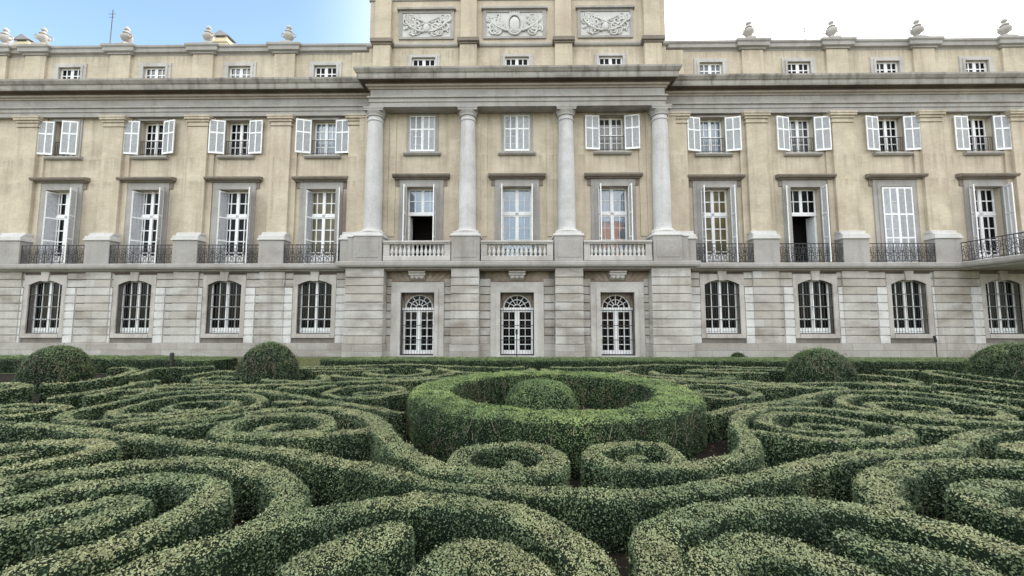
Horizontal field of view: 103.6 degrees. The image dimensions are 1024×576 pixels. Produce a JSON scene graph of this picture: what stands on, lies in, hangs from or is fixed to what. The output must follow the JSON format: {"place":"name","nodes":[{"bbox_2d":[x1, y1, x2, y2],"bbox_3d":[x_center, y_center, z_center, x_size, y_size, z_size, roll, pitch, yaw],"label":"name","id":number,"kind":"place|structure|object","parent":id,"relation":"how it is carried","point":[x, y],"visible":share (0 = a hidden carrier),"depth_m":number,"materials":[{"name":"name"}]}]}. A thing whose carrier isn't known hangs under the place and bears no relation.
{"place":"outdoors","nodes":[
{"label":"outdoors","id":0,"kind":"place"},
{"bbox_2d":[0,357,328,373],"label":"lawn strip","id":1,"kind":"object","parent":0,"point":[312,358],"depth_m":17.19,"materials":[{"name":"green plant"}]},
{"bbox_2d":[0,354,237,372],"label":"hedge","id":2,"kind":"object","parent":1,"relation":"on","point":[103,363],"visible":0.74,"depth_m":13.64,"materials":[{"name":"green plant"}]},
{"bbox_2d":[320,356,968,374],"bbox_3d":[7.483,2.675,14.088,28.492,0.517,1.743,0,-5,1],"label":"hedge","id":3,"kind":"object","parent":1,"relation":"on","point":[869,365],"visible":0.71,"depth_m":13.52,"materials":[{"name":"green plant"}]},
{"bbox_2d":[0,374,944,575],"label":"garden soil","id":4,"kind":"structure","parent":0,"point":[718,449],"depth_m":5.46,"materials":[{"name":"brown soil"}]},
{"bbox_2d":[0,382,35,404],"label":"scroll hedge","id":5,"kind":"object","parent":4,"relation":"on","point":[14,392],"visible":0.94,"depth_m":8.26,"materials":[{"name":"green plant"}]},
{"bbox_2d":[0,450,39,466],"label":"scroll hedge","id":6,"kind":"object","parent":4,"relation":"on","point":[21,458],"visible":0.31,"depth_m":4.14,"materials":[{"name":"green plant"}]},
{"bbox_2d":[0,402,74,423],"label":"scroll hedge","id":7,"kind":"object","parent":4,"relation":"on","point":[27,412],"visible":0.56,"depth_m":6.31,"materials":[{"name":"green plant"}]},
{"bbox_2d":[11,343,98,393],"bbox_3d":[-11.948,2.046,10.629,1.573,1.224,1.576,0,-5,1],"label":"dome bush","id":8,"kind":"object","parent":4,"relation":"on","point":[63,363],"visible":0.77,"depth_m":10.26,"materials":[{"name":"green plant"}]},
{"bbox_2d":[0,438,122,475],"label":"scroll hedge","id":9,"kind":"object","parent":4,"relation":"on","point":[56,455],"visible":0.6,"depth_m":4.38,"materials":[{"name":"green plant"}]},
{"bbox_2d":[0,492,155,572],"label":"scroll hedge","id":10,"kind":"object","parent":4,"relation":"on","point":[47,531],"visible":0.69,"depth_m":2.78,"materials":[{"name":"green plant"}]},
{"bbox_2d":[36,366,140,403],"bbox_3d":[-10.421,2.393,10.353,1.152,0.487,3.555,2,-5,-26],"label":"scroll hedge","id":11,"kind":"object","parent":4,"relation":"on","point":[116,377],"visible":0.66,"depth_m":9.07,"materials":[{"name":"green plant"}]},
{"bbox_2d":[46,380,160,409],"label":"scroll hedge","id":12,"kind":"object","parent":4,"relation":"on","point":[75,400],"visible":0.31,"depth_m":7.66,"materials":[{"name":"green plant"}]},
{"bbox_2d":[0,470,235,575],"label":"scroll hedge","id":13,"kind":"object","parent":4,"relation":"on","point":[190,507],"visible":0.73,"depth_m":3.02,"materials":[{"name":"green plant"}]},
{"bbox_2d":[82,387,157,407],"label":"scroll hedge","id":14,"kind":"object","parent":4,"relation":"on","point":[94,399],"visible":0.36,"depth_m":7.65,"materials":[{"name":"green plant"}]},
{"bbox_2d":[0,454,311,522],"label":"scroll hedge","id":15,"kind":"object","parent":4,"relation":"on","point":[261,490],"visible":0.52,"depth_m":3.68,"materials":[{"name":"green plant"}]},
{"bbox_2d":[128,365,214,382],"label":"scroll hedge","id":16,"kind":"object","parent":4,"relation":"on","point":[169,375],"visible":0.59,"depth_m":11.61,"materials":[{"name":"green plant"}]},
{"bbox_2d":[156,419,231,440],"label":"scroll hedge","id":17,"kind":"object","parent":4,"relation":"on","point":[191,431],"visible":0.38,"depth_m":5.31,"materials":[{"name":"green plant"}]},
{"bbox_2d":[180,370,233,383],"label":"scroll hedge","id":18,"kind":"object","parent":4,"relation":"on","point":[188,379],"visible":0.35,"depth_m":10.49,"materials":[{"name":"green plant"}]},
{"bbox_2d":[190,374,243,384],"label":"scroll hedge","id":19,"kind":"object","parent":4,"relation":"on","point":[225,379],"visible":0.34,"depth_m":9.31,"materials":[{"name":"green plant"}]},
{"bbox_2d":[50,388,407,440],"bbox_3d":[-4.259,2.131,6.843,5.376,0.454,2.898,0,-5,1],"label":"scroll hedge","id":20,"kind":"object","parent":4,"relation":"on","point":[171,404],"visible":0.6,"depth_m":6.71,"materials":[{"name":"green plant"}]},
{"bbox_2d":[232,341,301,384],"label":"dome bush","id":21,"kind":"object","parent":4,"relation":"on","point":[272,360],"visible":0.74,"depth_m":9.85,"materials":[{"name":"green plant"}]},
{"bbox_2d":[154,379,400,387],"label":"scroll hedge","id":22,"kind":"object","parent":4,"relation":"on","point":[188,385],"visible":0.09,"depth_m":8.73,"materials":[{"name":"green plant"}]},
{"bbox_2d":[270,399,307,408],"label":"scroll hedge","id":23,"kind":"object","parent":4,"relation":"on","point":[282,404],"visible":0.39,"depth_m":6.84,"materials":[{"name":"green plant"}]},
{"bbox_2d":[259,374,330,383],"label":"scroll hedge","id":24,"kind":"object","parent":4,"relation":"on","point":[322,378],"visible":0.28,"depth_m":9.20,"materials":[{"name":"green plant"}]},
{"bbox_2d":[277,384,337,398],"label":"scroll hedge","id":25,"kind":"object","parent":4,"relation":"on","point":[314,392],"visible":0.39,"depth_m":8.22,"materials":[{"name":"green plant"}]},
{"bbox_2d":[112,405,571,487],"bbox_3d":[-2.082,1.964,5.062,5.838,0.505,2.041,-2,-5,20],"label":"scroll hedge","id":26,"kind":"object","parent":4,"relation":"on","point":[353,434],"visible":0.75,"depth_m":4.67,"materials":[{"name":"green plant"}]},
{"bbox_2d":[298,367,390,380],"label":"scroll hedge","id":27,"kind":"object","parent":4,"relation":"on","point":[309,373],"visible":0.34,"depth_m":11.13,"materials":[{"name":"green plant"}]},
{"bbox_2d":[275,519,416,575],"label":"scroll hedge","id":28,"kind":"object","parent":4,"relation":"on","point":[387,549],"visible":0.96,"depth_m":2.43,"materials":[{"name":"green plant"}]},
{"bbox_2d":[101,489,620,575],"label":"scroll hedge","id":29,"kind":"object","parent":4,"relation":"on","point":[266,546],"visible":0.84,"depth_m":2.73,"materials":[{"name":"green plant"}]},
{"bbox_2d":[320,383,410,413],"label":"scroll hedge","id":30,"kind":"object","parent":4,"relation":"on","point":[392,397],"visible":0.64,"depth_m":7.66,"materials":[{"name":"green plant"}]},
{"bbox_2d":[329,371,456,381],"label":"scroll hedge","id":31,"kind":"object","parent":4,"relation":"on","point":[335,377],"visible":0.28,"depth_m":9.89,"materials":[{"name":"green plant"}]},
{"bbox_2d":[362,368,432,378],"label":"scroll hedge","id":32,"kind":"object","parent":4,"relation":"on","point":[420,372],"visible":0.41,"depth_m":10.31,"materials":[{"name":"green plant"}]},
{"bbox_2d":[299,363,524,375],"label":"scroll hedge","id":33,"kind":"object","parent":4,"relation":"on","point":[404,369],"visible":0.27,"depth_m":12.39,"materials":[{"name":"green plant"}]},
{"bbox_2d":[406,536,558,575],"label":"scroll hedge","id":34,"kind":"object","parent":4,"relation":"on","point":[468,557],"visible":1,"depth_m":2.30,"materials":[{"name":"green plant"}]},
{"bbox_2d":[436,367,536,375],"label":"scroll hedge","id":35,"kind":"object","parent":4,"relation":"on","point":[440,371],"visible":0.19,"depth_m":11.07,"materials":[{"name":"green plant"}]},
{"bbox_2d":[152,375,848,397],"bbox_3d":[-0.248,2.316,9.280,14.406,0.472,2.453,0,-5,1],"label":"scroll hedge","id":36,"kind":"object","parent":4,"relation":"on","point":[792,390],"visible":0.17,"depth_m":8.71,"materials":[{"name":"green plant"}]},
{"bbox_2d":[0,421,1023,553],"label":"scroll hedge","id":37,"kind":"object","parent":4,"relation":"on","point":[606,520],"visible":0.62,"depth_m":3.81,"materials":[{"name":"green plant"}]},
{"bbox_2d":[504,377,579,410],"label":"ball shrub","id":38,"kind":"object","parent":4,"relation":"on","point":[537,394],"visible":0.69,"depth_m":6.49,"materials":[{"name":"green plant"}]},
{"bbox_2d":[406,369,713,479],"bbox_3d":[0.698,2.006,6.986,5.058,0.729,5.026,0,-5,1],"label":"ring hedge","id":39,"kind":"object","parent":4,"relation":"on","point":[447,417],"visible":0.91,"depth_m":5.29,"materials":[{"name":"green plant"}]},
{"bbox_2d":[549,363,784,375],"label":"scroll hedge","id":40,"kind":"object","parent":4,"relation":"on","point":[667,369],"visible":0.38,"depth_m":12.29,"materials":[{"name":"green plant"}]},
{"bbox_2d":[648,371,704,378],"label":"scroll hedge","id":41,"kind":"object","parent":4,"relation":"on","point":[656,373],"visible":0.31,"depth_m":10.11,"materials":[{"name":"green plant"}]},
{"bbox_2d":[623,372,736,380],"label":"scroll hedge","id":42,"kind":"object","parent":4,"relation":"on","point":[733,378],"visible":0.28,"depth_m":9.69,"materials":[{"name":"green plant"}]},
{"bbox_2d":[678,383,766,411],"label":"scroll hedge","id":43,"kind":"object","parent":4,"relation":"on","point":[720,396],"visible":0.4,"depth_m":7.57,"materials":[{"name":"green plant"}]},
{"bbox_2d":[684,368,785,382],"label":"scroll hedge","id":44,"kind":"object","parent":4,"relation":"on","point":[765,375],"visible":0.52,"depth_m":10.94,"materials":[{"name":"green plant"}]},
{"bbox_2d":[729,383,794,401],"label":"scroll hedge","id":45,"kind":"object","parent":4,"relation":"on","point":[771,393],"visible":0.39,"depth_m":8.35,"materials":[{"name":"green plant"}]},
{"bbox_2d":[683,529,883,575],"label":"scroll hedge","id":46,"kind":"object","parent":4,"relation":"on","point":[743,554],"visible":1,"depth_m":2.35,"materials":[{"name":"green plant"}]},
{"bbox_2d":[667,379,935,393],"bbox_3d":[6.071,2.289,8.967,5.564,0.474,0.682,-1,-5,8],"label":"scroll hedge","id":47,"kind":"object","parent":4,"relation":"on","point":[882,386],"visible":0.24,"depth_m":8.83,"materials":[{"name":"green plant"}]},
{"bbox_2d":[579,405,1023,489],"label":"scroll hedge","id":48,"kind":"object","parent":4,"relation":"on","point":[764,436],"visible":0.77,"depth_m":4.54,"materials":[{"name":"green plant"}]},
{"bbox_2d":[783,399,819,406],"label":"scroll hedge","id":49,"kind":"object","parent":4,"relation":"on","point":[807,403],"visible":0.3,"depth_m":6.86,"materials":[{"name":"green plant"}]},
{"bbox_2d":[781,345,861,382],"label":"dome bush","id":50,"kind":"object","parent":4,"relation":"on","point":[813,365],"visible":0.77,"depth_m":9.66,"materials":[{"name":"green plant"}]},
{"bbox_2d":[624,494,1023,575],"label":"scroll hedge","id":51,"kind":"object","parent":4,"relation":"on","point":[661,544],"visible":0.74,"depth_m":2.81,"materials":[{"name":"green plant"}]},
{"bbox_2d":[706,388,1023,442],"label":"scroll hedge","id":52,"kind":"object","parent":4,"relation":"on","point":[946,406],"visible":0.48,"depth_m":6.79,"materials":[{"name":"green plant"}]},
{"bbox_2d":[857,373,925,385],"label":"scroll hedge","id":53,"kind":"object","parent":4,"relation":"on","point":[874,378],"visible":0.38,"depth_m":9.71,"materials":[{"name":"green plant"}]},
{"bbox_2d":[880,368,919,380],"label":"scroll hedge","id":54,"kind":"object","parent":4,"relation":"on","point":[910,374],"visible":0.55,"depth_m":11.24,"materials":[{"name":"green plant"}]},
{"bbox_2d":[827,528,1005,575],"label":"scroll hedge","id":55,"kind":"object","parent":4,"relation":"on","point":[888,558],"visible":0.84,"depth_m":2.38,"materials":[{"name":"green plant"}]},
{"bbox_2d":[893,420,966,447],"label":"scroll hedge","id":56,"kind":"object","parent":4,"relation":"on","point":[928,435],"visible":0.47,"depth_m":5.19,"materials":[{"name":"green plant"}]},
{"bbox_2d":[849,456,1023,517],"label":"scroll hedge","id":57,"kind":"object","parent":4,"relation":"on","point":[917,487],"visible":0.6,"depth_m":3.71,"materials":[{"name":"green plant"}]},
{"bbox_2d":[919,369,1023,393],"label":"scroll hedge","id":58,"kind":"object","parent":4,"relation":"on","point":[928,377],"visible":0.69,"depth_m":9.72,"materials":[{"name":"green plant"}]},
{"bbox_2d":[930,383,1023,399],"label":"scroll hedge","id":59,"kind":"object","parent":4,"relation":"on","point":[967,389],"visible":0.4,"depth_m":8.20,"materials":[{"name":"green plant"}]},
{"bbox_2d":[932,390,1023,408],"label":"scroll hedge","id":60,"kind":"object","parent":4,"relation":"on","point":[1017,402],"visible":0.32,"depth_m":7.38,"materials":[{"name":"green plant"}]},
{"bbox_2d":[941,477,1023,547],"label":"scroll hedge","id":61,"kind":"object","parent":4,"relation":"on","point":[995,507],"visible":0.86,"depth_m":3.15,"materials":[{"name":"green plant"}]},
{"bbox_2d":[962,340,1023,380],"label":"dome bush","id":62,"kind":"object","parent":4,"relation":"on","point":[1003,360],"visible":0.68,"depth_m":9.82,"materials":[{"name":"green plant"}]},
{"bbox_2d":[994,441,1023,460],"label":"scroll hedge","id":63,"kind":"object","parent":4,"relation":"on","point":[1012,450],"visible":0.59,"depth_m":4.38,"materials":[{"name":"green plant"}]},
{"bbox_2d":[0,0,1023,45],"label":"sky","id":64,"kind":"structure","parent":0,"point":[70,22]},
{"label":"ground","id":65,"kind":"structure","parent":0,"visible":0},
{"bbox_2d":[0,0,1023,357],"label":"palace","id":66,"kind":"structure","parent":65,"relation":"on","point":[544,178],"depth_m":20.43,"materials":[{"name":"stone"}]},
{"bbox_2d":[19,272,68,337],"bbox_3d":[-23.492,0.863,20.481,2.160,3.300,0.630,0,-5,1],"label":"window","id":67,"kind":"structure","parent":66,"relation":"in","point":[50,290],"depth_m":20.33,"materials":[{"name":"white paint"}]},
{"bbox_2d":[28,177,90,263],"bbox_3d":[-23.492,-3.454,20.809,2.880,4.600,0.980,0,-5,1],"label":"window","id":68,"kind":"structure","parent":66,"relation":"in","point":[65,220],"depth_m":20.95,"materials":[{"name":"white paint"}]},
{"bbox_2d":[36,119,83,160],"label":"window","id":69,"kind":"structure","parent":66,"relation":"in","point":[70,145],"depth_m":21.17,"materials":[{"name":"white paint"}]},
{"bbox_2d":[53,63,87,78],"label":"window","id":70,"kind":"structure","parent":66,"relation":"in","point":[81,73],"depth_m":21.45,"materials":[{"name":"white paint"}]},
{"bbox_2d":[110,272,157,337],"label":"window","id":71,"kind":"structure","parent":66,"relation":"in","point":[139,291],"depth_m":20.28,"materials":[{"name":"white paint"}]},
{"bbox_2d":[116,177,176,263],"bbox_3d":[-18.942,-3.459,20.754,2.880,4.600,0.974,0,-5,1],"label":"window","id":72,"kind":"structure","parent":66,"relation":"in","point":[150,228],"depth_m":20.93,"materials":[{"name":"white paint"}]},
{"bbox_2d":[123,118,174,159],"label":"window","id":73,"kind":"structure","parent":66,"relation":"in","point":[158,136],"depth_m":21.16,"materials":[{"name":"white paint"}]},
{"bbox_2d":[138,63,171,77],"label":"window","id":74,"kind":"structure","parent":66,"relation":"in","point":[164,70],"depth_m":21.40,"materials":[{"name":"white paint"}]},
{"bbox_2d":[200,272,246,337],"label":"window","id":75,"kind":"structure","parent":66,"relation":"in","point":[227,304],"depth_m":20.23,"materials":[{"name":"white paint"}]},
{"bbox_2d":[203,176,262,263],"bbox_3d":[-14.378,-3.456,20.796,2.902,4.600,0.921,-1,-5,7],"label":"window","id":76,"kind":"structure","parent":66,"relation":"in","point":[237,221],"depth_m":20.90,"materials":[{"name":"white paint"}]},
{"bbox_2d":[208,118,262,159],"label":"window","id":77,"kind":"structure","parent":66,"relation":"in","point":[242,139],"depth_m":21.08,"materials":[{"name":"white paint"}]},
{"bbox_2d":[223,62,256,77],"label":"window","id":78,"kind":"structure","parent":66,"relation":"in","point":[249,69],"depth_m":21.34,"materials":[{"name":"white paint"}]},
{"bbox_2d":[291,272,336,337],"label":"window","id":79,"kind":"structure","parent":66,"relation":"in","point":[318,292],"depth_m":20.19,"materials":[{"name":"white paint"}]},
{"bbox_2d":[291,176,347,261],"bbox_3d":[-9.828,-3.460,20.740,2.901,4.600,0.914,-1,-5,6],"label":"window","id":80,"kind":"structure","parent":66,"relation":"in","point":[325,216],"depth_m":20.85,"materials":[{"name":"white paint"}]},
{"bbox_2d":[295,117,348,158],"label":"window","id":81,"kind":"structure","parent":66,"relation":"in","point":[327,135],"depth_m":21.03,"materials":[{"name":"white paint"}]},
{"bbox_2d":[309,61,341,76],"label":"window","id":82,"kind":"structure","parent":66,"relation":"in","point":[336,71],"depth_m":21.28,"materials":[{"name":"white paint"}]},
{"bbox_2d":[387,271,450,356],"bbox_3d":[-4.600,1.220,19.665,3.340,4.300,0.820,0,-5,1],"label":"door","id":83,"kind":"structure","parent":66,"relation":"in","point":[421,304],"depth_m":19.70,"materials":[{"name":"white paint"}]},
{"bbox_2d":[392,173,449,255],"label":"window","id":84,"kind":"structure","parent":66,"relation":"in","point":[421,202],"depth_m":20.42,"materials":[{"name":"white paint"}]},
{"bbox_2d":[403,114,440,155],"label":"window","id":85,"kind":"structure","parent":66,"relation":"in","point":[423,131],"depth_m":20.68,"materials":[{"name":"white paint"}]},
{"bbox_2d":[407,55,439,65],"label":"window","id":86,"kind":"structure","parent":66,"relation":"in","point":[411,61],"depth_m":20.98,"materials":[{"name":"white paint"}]},
{"bbox_2d":[488,173,545,255],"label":"window","id":87,"kind":"structure","parent":66,"relation":"in","point":[516,210],"depth_m":20.44,"materials":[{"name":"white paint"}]},
{"bbox_2d":[498,113,535,155],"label":"window","id":88,"kind":"structure","parent":66,"relation":"in","point":[516,128],"depth_m":20.62,"materials":[{"name":"white paint"}]},
{"bbox_2d":[501,54,532,64],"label":"window","id":89,"kind":"structure","parent":66,"relation":"in","point":[511,59],"depth_m":20.97,"materials":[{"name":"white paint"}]},
{"bbox_2d":[484,271,549,356],"bbox_3d":[0.249,1.215,19.604,3.340,4.300,0.820,0,-5,1],"label":"door","id":90,"kind":"structure","parent":66,"relation":"in","point":[524,312],"depth_m":19.65,"materials":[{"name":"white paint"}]},
{"bbox_2d":[594,53,626,64],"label":"window","id":91,"kind":"structure","parent":66,"relation":"in","point":[599,58],"depth_m":20.89,"materials":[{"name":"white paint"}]},
{"bbox_2d":[585,112,639,154],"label":"window","id":92,"kind":"structure","parent":66,"relation":"in","point":[605,136],"depth_m":20.56,"materials":[{"name":"white paint"}]},
{"bbox_2d":[584,172,642,255],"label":"window","id":93,"kind":"structure","parent":66,"relation":"in","point":[608,206],"depth_m":20.36,"materials":[{"name":"white paint"}]},
{"bbox_2d":[583,271,647,357],"bbox_3d":[5.099,1.210,19.542,3.340,4.300,0.820,0,-5,1],"label":"door","id":94,"kind":"structure","parent":66,"relation":"in","point":[611,313],"depth_m":19.57,"materials":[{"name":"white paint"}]},
{"bbox_2d":[694,58,727,73],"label":"window","id":95,"kind":"structure","parent":66,"relation":"in","point":[699,68],"depth_m":21.03,"materials":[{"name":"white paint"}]},
{"bbox_2d":[687,115,741,156],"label":"window","id":96,"kind":"structure","parent":66,"relation":"in","point":[704,137],"depth_m":20.77,"materials":[{"name":"white paint"}]},
{"bbox_2d":[688,174,745,262],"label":"window","id":97,"kind":"structure","parent":66,"relation":"in","point":[709,206],"depth_m":20.56,"materials":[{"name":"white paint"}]},
{"bbox_2d":[699,271,745,337],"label":"window","id":98,"kind":"structure","parent":66,"relation":"in","point":[718,298],"depth_m":19.93,"materials":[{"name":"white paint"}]},
{"bbox_2d":[781,57,815,72],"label":"window","id":99,"kind":"structure","parent":66,"relation":"in","point":[788,66],"depth_m":20.96,"materials":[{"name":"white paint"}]},
{"bbox_2d":[776,114,831,156],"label":"window","id":100,"kind":"structure","parent":66,"relation":"in","point":[792,135],"depth_m":20.70,"materials":[{"name":"white paint"}]},
{"bbox_2d":[775,174,836,262],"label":"window","id":101,"kind":"structure","parent":66,"relation":"in","point":[796,203],"depth_m":20.48,"materials":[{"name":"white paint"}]},
{"bbox_2d":[792,271,840,337],"bbox_3d":[14.905,0.824,19.995,2.160,3.300,0.630,0,-5,1],"label":"window","id":102,"kind":"structure","parent":66,"relation":"in","point":[812,314],"depth_m":19.87,"materials":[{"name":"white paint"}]},
{"bbox_2d":[869,57,904,72],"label":"window","id":103,"kind":"structure","parent":66,"relation":"in","point":[877,64],"depth_m":20.91,"materials":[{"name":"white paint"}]},
{"bbox_2d":[865,114,921,155],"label":"window","id":104,"kind":"structure","parent":66,"relation":"in","point":[882,138],"depth_m":20.66,"materials":[{"name":"white paint"}]},
{"bbox_2d":[865,173,928,261],"bbox_3d":[19.456,-3.487,20.404,2.880,4.600,0.700,0,-5,1],"label":"window","id":105,"kind":"structure","parent":66,"relation":"in","point":[896,212],"depth_m":20.30,"materials":[{"name":"white paint"}]},
{"bbox_2d":[885,271,934,337],"bbox_3d":[19.455,0.820,19.937,2.160,3.300,0.630,0,-5,1],"label":"window","id":106,"kind":"structure","parent":66,"relation":"in","point":[905,310],"depth_m":19.80,"materials":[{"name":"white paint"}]},
{"bbox_2d":[958,56,993,71],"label":"window","id":107,"kind":"structure","parent":66,"relation":"in","point":[964,66],"depth_m":20.85,"materials":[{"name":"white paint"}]},
{"bbox_2d":[953,113,1011,155],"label":"window","id":108,"kind":"structure","parent":66,"relation":"in","point":[970,134],"depth_m":20.61,"materials":[{"name":"white paint"}]},
{"bbox_2d":[955,173,1020,260],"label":"window","id":109,"kind":"structure","parent":66,"relation":"in","point":[980,215],"depth_m":20.35,"materials":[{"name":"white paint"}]},
{"bbox_2d":[979,271,1023,337],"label":"window","id":110,"kind":"structure","parent":66,"relation":"in","point":[1000,319],"depth_m":19.74,"materials":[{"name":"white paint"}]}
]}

